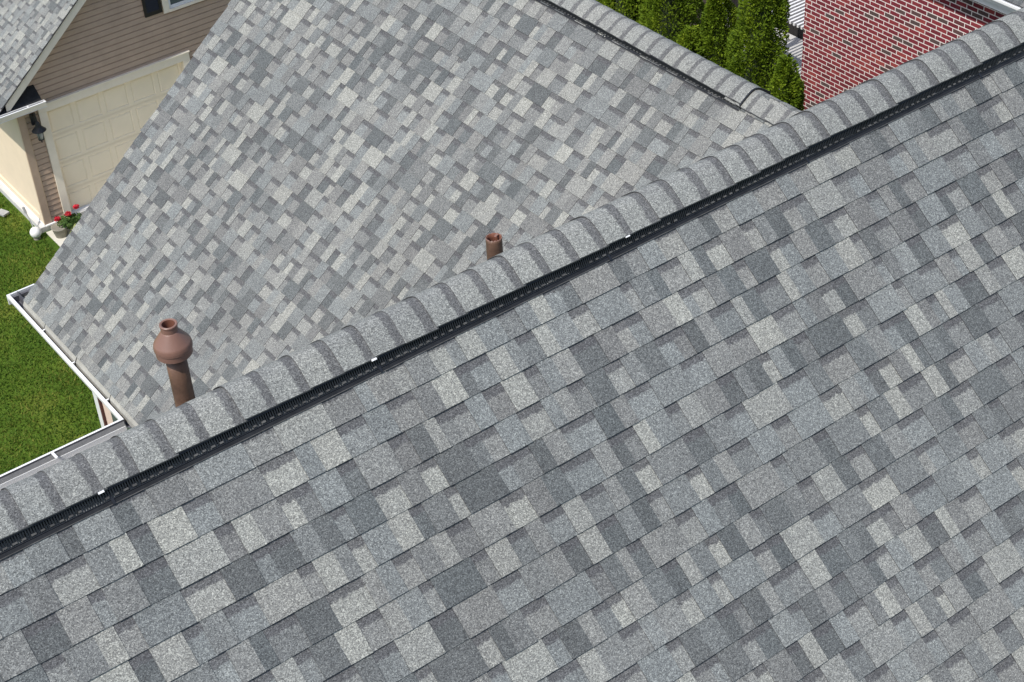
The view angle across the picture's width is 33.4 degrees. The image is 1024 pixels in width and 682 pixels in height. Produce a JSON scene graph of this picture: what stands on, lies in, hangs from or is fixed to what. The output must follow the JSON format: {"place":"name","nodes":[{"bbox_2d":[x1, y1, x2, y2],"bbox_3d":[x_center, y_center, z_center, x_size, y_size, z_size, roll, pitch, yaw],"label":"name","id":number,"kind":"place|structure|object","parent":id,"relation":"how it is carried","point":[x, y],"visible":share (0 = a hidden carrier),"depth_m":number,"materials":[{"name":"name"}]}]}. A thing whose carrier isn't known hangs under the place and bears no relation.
{"place":"outdoors","nodes":[
{"label":"outdoors","id":0,"kind":"place"},
{"bbox_2d":[0,195,101,473],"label":"grass","id":1,"kind":"structure","parent":0,"point":[55,354],"depth_m":25.82,"materials":[{"name":"green plant"}]},
{"bbox_2d":[0,209,9,216],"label":"paving stone","id":2,"kind":"object","parent":1,"relation":"on","point":[3,213],"visible":1,"depth_m":29.49,"materials":[{"name":"white stone"}]},
{"bbox_2d":[46,229,71,246],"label":"driveway","id":3,"kind":"structure","parent":0,"point":[51,234],"depth_m":28.88,"materials":[{"name":"concrete"}]},
{"bbox_2d":[51,204,81,238],"bbox_3d":[-7.490,-1.994,28.845,0.635,0.433,0.481,-27,43,-27],"label":"potted geranium","id":4,"kind":"object","parent":3,"relation":"on","point":[61,226],"visible":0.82,"depth_m":28.80,"materials":[{"name":"plant"}]},
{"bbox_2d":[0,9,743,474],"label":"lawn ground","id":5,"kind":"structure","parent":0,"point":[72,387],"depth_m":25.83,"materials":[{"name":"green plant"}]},
{"bbox_2d":[22,207,41,240],"bbox_3d":[-8.132,-1.984,28.831,0.196,0.512,0.408,-27,43,-27],"label":"globe light","id":6,"kind":"object","parent":5,"relation":"on","point":[35,233],"visible":1,"depth_m":28.79,"materials":[{"name":"glass"}]},
{"bbox_2d":[0,0,230,232],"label":"garage house","id":7,"kind":"structure","parent":5,"relation":"on","point":[86,86],"depth_m":28.47,"materials":[{"name":"brown paint"}]},
{"bbox_2d":[46,62,181,210],"bbox_3d":[-6.671,-3.496,29.315,2.540,2.147,0.080,-27,43,-27],"label":"garage door","id":8,"kind":"structure","parent":7,"relation":"in","point":[91,134],"depth_m":29.02,"materials":[{"name":"beige paint"}]},
{"bbox_2d":[161,0,202,13],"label":"window","id":9,"kind":"structure","parent":7,"relation":"in","point":[167,5],"depth_m":28.53,"materials":[{"name":"beige paint"}]},
{"bbox_2d":[687,0,742,25],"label":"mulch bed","id":10,"kind":"object","parent":5,"relation":"on","point":[700,15],"depth_m":33.96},
{"bbox_2d":[599,0,659,32],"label":"evergreen tree","id":11,"kind":"object","parent":10,"relation":"on","point":[628,8],"visible":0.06,"depth_m":26.99,"materials":[{"name":"green plant"}]},
{"bbox_2d":[635,0,707,52],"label":"evergreen tree","id":12,"kind":"object","parent":10,"relation":"on","point":[671,19],"visible":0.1,"depth_m":26.35,"materials":[{"name":"green plant"}]},
{"bbox_2d":[676,24,703,56],"bbox_3d":[2.746,-3.034,26.379,1.001,4.092,1.004,-27,43,-27],"label":"evergreen tree","id":13,"kind":"object","parent":10,"relation":"on","point":[686,41],"visible":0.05,"depth_m":25.23,"materials":[{"name":"green plant"}]},
{"bbox_2d":[693,0,744,75],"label":"evergreen tree","id":14,"kind":"object","parent":10,"relation":"on","point":[714,30],"visible":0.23,"depth_m":25.02,"materials":[{"name":"green plant"}]},
{"bbox_2d":[724,0,804,110],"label":"evergreen tree","id":15,"kind":"object","parent":10,"relation":"on","point":[758,38],"visible":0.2,"depth_m":24.20,"materials":[{"name":"green plant"}]},
{"bbox_2d":[764,54,804,110],"bbox_3d":[3.959,-2.293,25.127,1.172,4.318,1.192,-27,43,-27],"label":"evergreen tree","id":16,"kind":"object","parent":10,"relation":"on","point":[790,91],"visible":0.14,"depth_m":23.98,"materials":[{"name":"green plant"}]},
{"bbox_2d":[705,28,802,75],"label":"patio","id":17,"kind":"structure","parent":5,"relation":"on","point":[794,44],"depth_m":32.48,"materials":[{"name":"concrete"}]},
{"bbox_2d":[725,0,804,29],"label":"pergola","id":18,"kind":"object","parent":17,"relation":"on","point":[797,11],"visible":0.24,"depth_m":28.29,"materials":[{"name":"white paint"}]},
{"bbox_2d":[732,0,803,39],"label":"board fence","id":19,"kind":"object","parent":5,"relation":"on","point":[795,31],"visible":0.03,"depth_m":32.85,"materials":[{"name":"wood"}]},
{"bbox_2d":[0,0,1023,681],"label":"house","id":20,"kind":"structure","parent":0,"point":[490,340],"depth_m":7.68,"materials":[{"name":"grey asphalt"}]},
{"bbox_2d":[97,397,130,429],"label":"wall","id":21,"kind":"structure","parent":20,"relation":"in","point":[108,418],"depth_m":16.51,"materials":[{"name":"beige paint"}]},
{"bbox_2d":[801,0,1023,109],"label":"brick house","id":22,"kind":"structure","parent":0,"point":[848,44],"depth_m":26.39,"materials":[{"name":"red brick"}]}
]}

